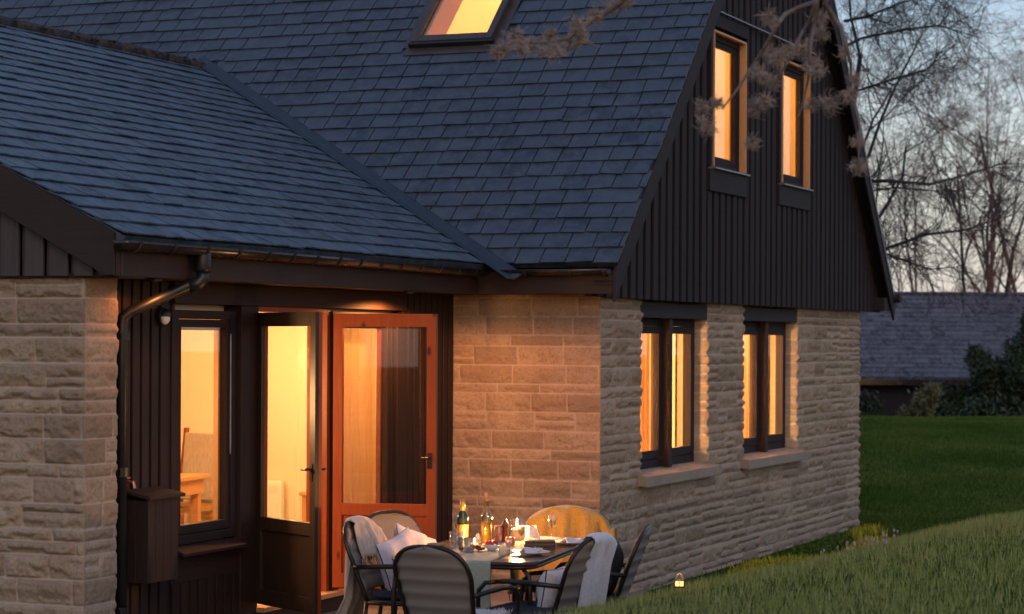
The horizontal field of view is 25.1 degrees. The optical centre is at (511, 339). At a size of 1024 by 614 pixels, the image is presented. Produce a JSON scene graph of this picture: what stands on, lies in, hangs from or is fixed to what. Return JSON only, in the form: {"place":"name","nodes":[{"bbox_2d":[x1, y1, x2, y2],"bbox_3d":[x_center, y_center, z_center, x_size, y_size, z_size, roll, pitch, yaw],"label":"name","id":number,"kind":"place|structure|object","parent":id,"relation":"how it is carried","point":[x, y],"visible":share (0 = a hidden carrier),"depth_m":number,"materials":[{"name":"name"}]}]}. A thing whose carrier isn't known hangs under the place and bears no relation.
{"place":"outdoors","nodes":[
{"label":"outdoors","id":0,"kind":"place"},
{"bbox_2d":[324,584,643,613],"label":"patio","id":1,"kind":"structure","parent":0,"point":[500,598],"depth_m":18.51,"materials":[{"name":"stone"}]},
{"bbox_2d":[343,521,401,613],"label":"garden chair","id":2,"kind":"object","parent":1,"relation":"on","point":[369,576],"visible":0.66,"depth_m":14.59,"materials":[{"name":"brown metal"}]},
{"bbox_2d":[336,515,387,613],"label":"throw blanket","id":3,"kind":"object","parent":2,"relation":"on","point":[369,534],"visible":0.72,"depth_m":14.77,"materials":[{"name":"beige fabric"}]},
{"bbox_2d":[372,588,399,599],"bbox_3d":[-0.608,1.618,14.720,0.472,0.064,0.559,0,0,18],"label":"seat cushion","id":4,"kind":"object","parent":2,"relation":"on","point":[383,594],"visible":0.2,"depth_m":14.52,"materials":[{"name":"fabric"}]},
{"bbox_2d":[375,527,417,590],"bbox_3d":[-0.709,1.435,14.732,0.181,0.380,0.420,-16,4,29],"label":"pillow","id":5,"kind":"object","parent":4,"relation":"on","point":[387,550],"visible":0.39,"depth_m":14.59,"materials":[{"name":"white fabric"}]},
{"bbox_2d":[368,510,491,613],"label":"garden chair","id":6,"kind":"object","parent":1,"relation":"on","point":[386,521],"visible":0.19,"depth_m":15.55,"materials":[{"name":"brown metal"}]},
{"bbox_3d":[-0.508,1.618,15.300,0.472,0.064,0.559,0,0,35],"label":"seat cushion","id":7,"kind":"object","parent":6,"relation":"on","visible":0},
{"bbox_2d":[394,523,436,544],"bbox_3d":[-0.640,1.435,15.320,0.237,0.340,0.400,-19,-31,33],"label":"pillow","id":8,"kind":"object","parent":7,"relation":"on","point":[422,538],"visible":0.12,"depth_m":15.27,"materials":[{"name":"fabric"}]},
{"bbox_2d":[393,544,519,613],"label":"garden chair","id":9,"kind":"object","parent":1,"relation":"on","point":[432,579],"visible":1,"depth_m":12.99,"materials":[{"name":"brown metal"}]},
{"bbox_2d":[391,539,578,613],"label":"garden table","id":10,"kind":"object","parent":1,"relation":"on","point":[517,561],"visible":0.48,"depth_m":13.98,"materials":[{"name":"brown metal"}]},
{"bbox_2d":[451,540,523,608],"bbox_3d":[-0.166,1.518,14.523,0.431,0.383,1.465,0,0,14],"label":"table runner","id":11,"kind":"object","parent":10,"relation":"on","point":[478,562],"visible":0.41,"depth_m":13.88,"materials":[{"name":"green fabric"}]},
{"bbox_2d":[457,499,467,546],"bbox_3d":[-0.316,1.173,14.743,0.075,0.300,0.075,0,0,22],"label":"wine bottle","id":12,"kind":"object","parent":11,"relation":"on","point":[462,525],"visible":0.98,"depth_m":14.71,"materials":[{"name":"green glass"}]},
{"bbox_2d":[458,544,484,550],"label":"grapes","id":13,"kind":"object","parent":11,"relation":"on","point":[471,546],"visible":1,"depth_m":14.42,"materials":[{"name":"purple food"}]},
{"bbox_2d":[475,533,480,542],"bbox_3d":[-0.222,1.292,14.996,0.036,0.062,0.036,0,0,22],"label":"salt shaker","id":14,"kind":"object","parent":11,"relation":"on","point":[477,538],"visible":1,"depth_m":14.98,"materials":[{"name":"white ceramic"}]},
{"bbox_2d":[481,492,491,543],"bbox_3d":[-0.164,1.151,14.813,0.074,0.345,0.074,0,0,22],"label":"wine bottle","id":15,"kind":"object","parent":11,"relation":"on","point":[486,530],"visible":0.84,"depth_m":14.79,"materials":[{"name":"glass"}]},
{"bbox_2d":[482,540,500,549],"bbox_3d":[-0.129,1.293,14.515,0.124,0.062,0.123,0,0,22],"label":"fruit bowl","id":16,"kind":"object","parent":11,"relation":"on","point":[491,545],"visible":1,"depth_m":14.49,"materials":[{"name":"white ceramic"}]},
{"bbox_2d":[494,526,502,541],"bbox_3d":[-0.089,1.272,15.066,0.060,0.105,0.060,0,0,22],"label":"wine glass","id":17,"kind":"object","parent":11,"relation":"on","point":[498,532],"visible":0.79,"depth_m":15.04,"materials":[{"name":"clear glass"}]},
{"bbox_2d":[502,519,508,541],"bbox_3d":[-0.044,1.249,15.069,0.052,0.150,0.052,0,0,22],"label":"pepper mill","id":18,"kind":"object","parent":11,"relation":"on","point":[505,524],"visible":0.89,"depth_m":15.05,"materials":[{"name":"brown wood"}]},
{"bbox_2d":[505,537,514,545],"bbox_3d":[-0.011,1.296,14.822,0.064,0.058,0.063,0,0,22],"label":"tealight","id":19,"kind":"object","parent":11,"relation":"on","point":[508,540],"visible":0.99,"depth_m":14.80,"materials":[{"name":"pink glass"}]},
{"bbox_2d":[513,519,520,540],"bbox_3d":[0.034,1.252,15.201,0.090,0.145,0.089,0,0,22],"label":"candle","id":20,"kind":"object","parent":11,"relation":"on","point":[517,533],"visible":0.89,"depth_m":15.18,"materials":[{"name":"wax"}]},
{"bbox_2d":[511,549,549,554],"bbox_3d":[0.116,1.317,14.240,0.240,0.017,0.239,0,0,22],"label":"plate","id":21,"kind":"object","parent":10,"relation":"on","point":[537,553],"visible":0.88,"depth_m":14.18,"materials":[{"name":"white ceramic"}]},
{"bbox_2d":[518,547,542,554],"bbox_3d":[0.115,1.303,14.241,0.112,0.044,0.172,0,0,-16],"label":"napkin","id":22,"kind":"object","parent":21,"relation":"on","point":[529,550],"visible":0.99,"depth_m":14.19,"materials":[{"name":"fabric"}]},
{"bbox_2d":[523,539,554,546],"bbox_3d":[0.175,1.305,14.771,0.200,0.040,0.120,0,0,-3],"label":"serving board","id":23,"kind":"object","parent":10,"relation":"on","point":[538,542],"visible":1,"depth_m":14.71,"materials":[{"name":"brown wood"}]},
{"bbox_2d":[529,536,563,539],"bbox_3d":[0.225,1.317,15.212,0.240,0.017,0.239,0,0,22],"label":"plate","id":24,"kind":"object","parent":10,"relation":"on","point":[551,537],"visible":0.51,"depth_m":15.29,"materials":[{"name":"white ceramic"}]},
{"bbox_2d":[521,525,539,539],"bbox_3d":[0.113,1.277,15.207,0.156,0.097,0.063,0,0,2],"label":"folded napkin","id":25,"kind":"object","parent":24,"relation":"on","point":[528,532],"visible":0.9,"depth_m":15.21,"materials":[{"name":"fabric"}]},
{"bbox_2d":[555,539,581,544],"bbox_3d":[0.377,1.318,14.967,0.250,0.017,0.249,0,0,22],"label":"plate","id":26,"kind":"object","parent":10,"relation":"on","point":[565,543],"visible":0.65,"depth_m":14.89,"materials":[{"name":"white ceramic"}]},
{"bbox_2d":[557,537,582,542],"bbox_3d":[0.376,1.304,14.968,0.112,0.044,0.172,0,0,-28],"label":"napkin","id":27,"kind":"object","parent":26,"relation":"on","point":[570,540],"visible":0.99,"depth_m":14.92,"materials":[{"name":"fabric"}]},
{"bbox_2d":[476,537,594,613],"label":"garden chair","id":28,"kind":"object","parent":1,"relation":"on","point":[568,587],"visible":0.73,"depth_m":13.54,"materials":[{"name":"brown metal"}]},
{"bbox_2d":[487,600,581,613],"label":"seat cushion","id":29,"kind":"object","parent":28,"relation":"on","point":[525,608],"visible":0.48,"depth_m":13.68,"materials":[{"name":"fabric"}]},
{"bbox_2d":[536,567,564,607],"bbox_3d":[0.262,1.499,13.842,0.181,0.260,0.360,11,5,26],"label":"pillow","id":30,"kind":"object","parent":29,"relation":"on","point":[546,597],"visible":0.56,"depth_m":13.70,"materials":[{"name":"fabric"}]},
{"bbox_2d":[577,532,616,608],"bbox_3d":[0.486,1.397,13.774,0.254,0.506,0.404,0,0,26],"label":"throw blanket","id":31,"kind":"object","parent":28,"relation":"on","point":[595,581],"visible":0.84,"depth_m":13.67,"materials":[{"name":"grey fabric"}]},
{"bbox_2d":[510,513,611,601],"bbox_3d":[0.346,1.629,15.602,0.657,0.944,0.726,0,0,8],"label":"garden chair","id":32,"kind":"object","parent":1,"relation":"on","point":[512,572],"visible":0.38,"depth_m":15.31,"materials":[{"name":"brown metal"}]},
{"bbox_2d":[520,575,540,586],"bbox_3d":[0.332,1.623,15.500,0.559,0.064,0.472,0,0,8],"label":"seat cushion","id":33,"kind":"object","parent":32,"relation":"on","point":[535,577],"visible":0.07,"depth_m":15.41,"materials":[{"name":"fabric"}]},
{"bbox_2d":[507,505,620,600],"bbox_3d":[0.368,1.520,15.806,0.778,0.754,0.428,0,0,8],"label":"throw blanket","id":34,"kind":"object","parent":32,"relation":"on","point":[572,521],"visible":0.3,"depth_m":15.80,"materials":[{"name":"fabric"}]},
{"bbox_2d":[535,525,654,611],"bbox_3d":[0.534,1.630,14.432,0.726,0.944,0.657,0,0,10],"label":"garden chair","id":35,"kind":"object","parent":1,"relation":"on","point":[630,567],"visible":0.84,"depth_m":14.21,"materials":[{"name":"brown metal"}]},
{"bbox_2d":[606,592,615,605],"bbox_3d":[0.432,1.623,14.450,0.472,0.064,0.558,0,0,10],"label":"seat cushion","id":36,"kind":"object","parent":35,"relation":"on","point":[612,595],"visible":0.09,"depth_m":14.30,"materials":[{"name":"grey fabric"}]},
{"bbox_2d":[607,540,623,594],"bbox_3d":[0.590,1.441,14.422,0.181,0.380,0.380,14,-3,10],"label":"pillow","id":37,"kind":"object","parent":36,"relation":"on","point":[617,562],"visible":0.34,"depth_m":14.32,"materials":[{"name":"black fabric"}]},
{"bbox_2d":[486,0,636,66],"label":"seed branch","id":38,"kind":"object","parent":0,"point":[577,31],"visible":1,"depth_m":8.97,"materials":[{"name":"brown plant"}]},
{"bbox_2d":[519,418,1023,613],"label":"ground","id":39,"kind":"structure","parent":0,"point":[913,579],"depth_m":12.06,"materials":[{"name":"green plant"}]},
{"bbox_2d":[0,0,901,613],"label":"house","id":40,"kind":"structure","parent":39,"relation":"on","point":[512,258],"depth_m":19.83,"materials":[{"name":"stone"}]},
{"bbox_2d":[127,477,135,488],"bbox_3d":[-2.489,0.957,14.992,0.101,0.122,0.060,0,0,22],"label":"copper tap","id":41,"kind":"object","parent":40,"relation":"attached to","point":[131,482],"visible":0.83,"depth_m":14.98,"materials":[{"name":"brown metal"}]},
{"bbox_2d":[127,486,184,583],"bbox_3d":[-2.352,1.285,15.162,0.203,0.607,0.450,0,0,22],"label":"wooden box","id":42,"kind":"object","parent":40,"relation":"attached to","point":[152,538],"visible":1,"depth_m":15.02,"materials":[{"name":"brown wood"}]},
{"bbox_2d":[155,307,170,325],"bbox_3d":[-2.321,-0.152,15.389,0.079,0.124,0.124,0,0,22],"label":"wall lamp","id":43,"kind":"object","parent":40,"relation":"attached to","point":[162,316],"visible":1,"depth_m":15.35,"materials":[{"name":"black plastic"}]},
{"bbox_2d":[181,473,210,522],"bbox_3d":[-3.364,1.551,19.869,1.300,0.765,0.840,0,0,14],"label":"dining table","id":44,"kind":"object","parent":40,"relation":"on","point":[192,484],"visible":0.16,"depth_m":19.98,"materials":[{"name":"brown wood"}]},
{"bbox_2d":[180,428,212,524],"bbox_3d":[-2.901,1.365,20.434,0.500,1.140,0.540,0,0,37],"label":"dining chair","id":45,"kind":"object","parent":40,"relation":"on","point":[197,453],"visible":0.38,"depth_m":20.57,"materials":[{"name":"fabric"}]},
{"bbox_2d":[174,310,248,556],"bbox_3d":[-2.131,0.636,16.013,0.197,1.674,0.900,0,0,22],"label":"casement window","id":46,"kind":"structure","parent":40,"relation":"in","point":[223,323],"depth_m":16.30,"materials":[{"name":"brown wood"}]},
{"bbox_2d":[211,480,284,518],"bbox_3d":[-2.371,1.488,20.628,0.720,0.460,0.082,0,0,22],"label":"radiator","id":47,"kind":"object","parent":40,"relation":"attached to","point":[275,499],"visible":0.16,"depth_m":20.48,"materials":[{"name":"white metal"}]},
{"bbox_2d":[256,312,325,613],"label":"patio door","id":48,"kind":"structure","parent":40,"relation":"in","point":[288,552],"depth_m":16.25,"materials":[{"name":"black wood"}]},
{"bbox_2d":[299,491,305,520],"bbox_3d":[-1.526,1.627,19.870,0.500,0.630,0.400,0,0,22],"label":"side table","id":49,"kind":"object","parent":40,"relation":"on","point":[303,494],"visible":0.17,"depth_m":19.78,"materials":[{"name":"brown wood"}]},
{"bbox_2d":[343,328,375,502],"bbox_3d":[-1.264,0.814,18.803,0.084,2.220,0.667,0,0,22],"label":"curtain","id":50,"kind":"object","parent":40,"relation":"hanging from","point":[359,482],"visible":0.49,"depth_m":18.83,"materials":[{"name":"fabric"}]},
{"bbox_2d":[340,312,393,503],"bbox_3d":[-1.211,0.864,18.391,0.102,2.160,1.040,0,0,22],"label":"side window","id":51,"kind":"structure","parent":40,"relation":"in","point":[384,335],"depth_m":18.77,"materials":[{"name":"red wood"}]},
{"bbox_2d":[332,314,437,588],"bbox_3d":[-0.986,0.857,17.685,0.831,2.107,0.178,0,0,10],"label":"patio door","id":52,"kind":"structure","parent":40,"relation":"in","point":[425,515],"depth_m":17.68,"materials":[{"name":"red wood"}]},
{"bbox_2d":[640,333,650,450],"bbox_3d":[1.227,0.601,21.811,0.083,1.950,0.487,0,0,22],"label":"curtain","id":53,"kind":"object","parent":40,"relation":"hanging from","point":[645,407],"visible":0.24,"depth_m":21.89,"materials":[{"name":"fabric"}]},
{"bbox_2d":[636,302,721,487],"bbox_3d":[1.462,0.486,21.326,0.330,1.637,2.200,0,0,22],"label":"gable window","id":54,"kind":"structure","parent":40,"relation":"in","point":[663,464],"depth_m":21.27,"materials":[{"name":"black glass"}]},
{"bbox_2d":[706,15,749,197],"bbox_3d":[2.057,-2.257,22.398,0.200,1.695,1.245,0,0,22],"label":"upper window","id":55,"kind":"structure","parent":40,"relation":"in","point":[730,177],"depth_m":22.67,"materials":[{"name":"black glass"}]},
{"bbox_2d":[742,335,746,437],"bbox_3d":[2.446,0.607,24.771,0.084,1.950,0.486,0,0,22],"label":"curtain","id":56,"kind":"object","parent":40,"relation":"hanging from","point":[744,430],"visible":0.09,"depth_m":24.88,"materials":[{"name":"fabric"}]},
{"bbox_2d":[747,335,748,436],"bbox_3d":[2.680,0.608,25.397,0.084,1.950,0.507,0,0,22],"label":"curtain","id":57,"kind":"object","parent":40,"relation":"hanging from","point":[747,385],"visible":0.06,"depth_m":25.20,"materials":[{"name":"fabric"}]},
{"bbox_2d":[739,307,808,469],"bbox_3d":[2.679,0.492,24.285,0.330,1.637,2.300,0,0,22],"label":"gable window","id":58,"kind":"structure","parent":40,"relation":"in","point":[761,449],"depth_m":24.23,"materials":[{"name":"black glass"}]},
{"bbox_2d":[776,42,813,210],"bbox_3d":[2.974,-2.253,24.627,0.200,1.695,1.265,0,0,22],"label":"upper window","id":59,"kind":"structure","parent":40,"relation":"in","point":[791,191],"depth_m":24.89,"materials":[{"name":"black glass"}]},
{"bbox_2d":[674,573,684,587],"bbox_3d":[0.854,1.228,11.750,0.052,0.074,0.040,0,0,2],"label":"lantern","id":60,"kind":"object","parent":39,"relation":"on","point":[678,583],"visible":0.96,"depth_m":11.73,"materials":[{"name":"brown metal"}]},
{"bbox_2d":[723,523,890,577],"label":"plants","id":61,"kind":"object","parent":39,"relation":"on","point":[860,531],"visible":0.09,"depth_m":23.52,"materials":[{"name":"green plant"}]},
{"bbox_2d":[820,529,898,555],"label":"dry stalks","id":62,"kind":"object","parent":39,"relation":"on","point":[885,541],"visible":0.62,"depth_m":13.24,"materials":[{"name":"plant"}]},
{"bbox_2d":[859,383,883,415],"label":"shrub","id":63,"kind":"object","parent":39,"relation":"on","point":[869,404],"visible":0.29,"depth_m":51.86,"materials":[{"name":"green plant"}]},
{"bbox_2d":[895,381,943,416],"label":"shrub","id":64,"kind":"object","parent":39,"relation":"on","point":[927,400],"visible":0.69,"depth_m":51.85,"materials":[{"name":"green plant"}]},
{"bbox_2d":[836,0,1023,291],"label":"bare tree","id":65,"kind":"object","parent":39,"relation":"on","point":[973,109],"visible":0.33,"depth_m":80.85,"materials":[{"name":"brown plant"}]},
{"bbox_2d":[837,0,1023,332],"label":"bare tree","id":66,"kind":"object","parent":39,"relation":"on","point":[892,182],"visible":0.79,"depth_m":40.97,"materials":[{"name":"brown plant"}]},
{"bbox_2d":[853,0,1023,299],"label":"bare tree","id":67,"kind":"object","parent":39,"relation":"on","point":[991,266],"visible":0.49,"depth_m":66.95,"materials":[{"name":"brown plant"}]},
{"bbox_2d":[859,22,1018,291],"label":"bare tree","id":68,"kind":"object","parent":39,"relation":"on","point":[910,276],"visible":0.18,"depth_m":95.74,"materials":[{"name":"brown plant"}]},
{"bbox_2d":[859,291,1023,415],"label":"neighbour house","id":69,"kind":"structure","parent":39,"relation":"on","point":[912,346],"depth_m":63.02,"materials":[{"name":"stone"}]},
{"bbox_2d":[861,21,1023,291],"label":"bare tree","id":70,"kind":"object","parent":39,"relation":"on","point":[1019,214],"visible":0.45,"depth_m":73.99,"materials":[{"name":"brown plant"}]},
{"bbox_2d":[929,299,1023,416],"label":"shrub","id":71,"kind":"object","parent":39,"relation":"on","point":[997,386],"visible":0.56,"depth_m":54.59,"materials":[{"name":"green plant"}]},
{"bbox_2d":[692,0,873,176],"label":"seed branch","id":72,"kind":"object","parent":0,"point":[815,17],"visible":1,"depth_m":9.59,"materials":[{"name":"brown plant"}]},
{"bbox_2d":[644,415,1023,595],"bbox_3d":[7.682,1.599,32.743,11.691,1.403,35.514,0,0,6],"label":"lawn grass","id":73,"kind":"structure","parent":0,"point":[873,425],"depth_m":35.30,"materials":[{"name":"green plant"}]},
{"bbox_2d":[835,0,1023,291],"label":"sky","id":74,"kind":"structure","parent":0,"point":[1002,7],"materials":[{"name":"blue"}]},
{"bbox_3d":[-0.442,1.314,14.210,0.240,0.017,0.239,0,0,22],"label":"plate","id":75,"kind":"object","parent":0,"visible":0},
{"bbox_2d":[427,542,452,548],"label":"bread slices","id":76,"kind":"object","parent":75,"relation":"on","point":[442,544],"visible":0.4,"depth_m":14.18,"materials":[{"name":"brown food"}]},
{"bbox_3d":[-0.288,1.620,13.320,0.456,0.064,0.472,0,0,27],"label":"seat cushion","id":77,"kind":"object","parent":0,"visible":0},
{"bbox_2d":[476,607,512,613],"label":"sheepskin","id":78,"kind":"object","parent":77,"relation":"on","point":[489,611],"visible":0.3,"depth_m":13.33,"materials":[{"name":"fur"}]}
]}

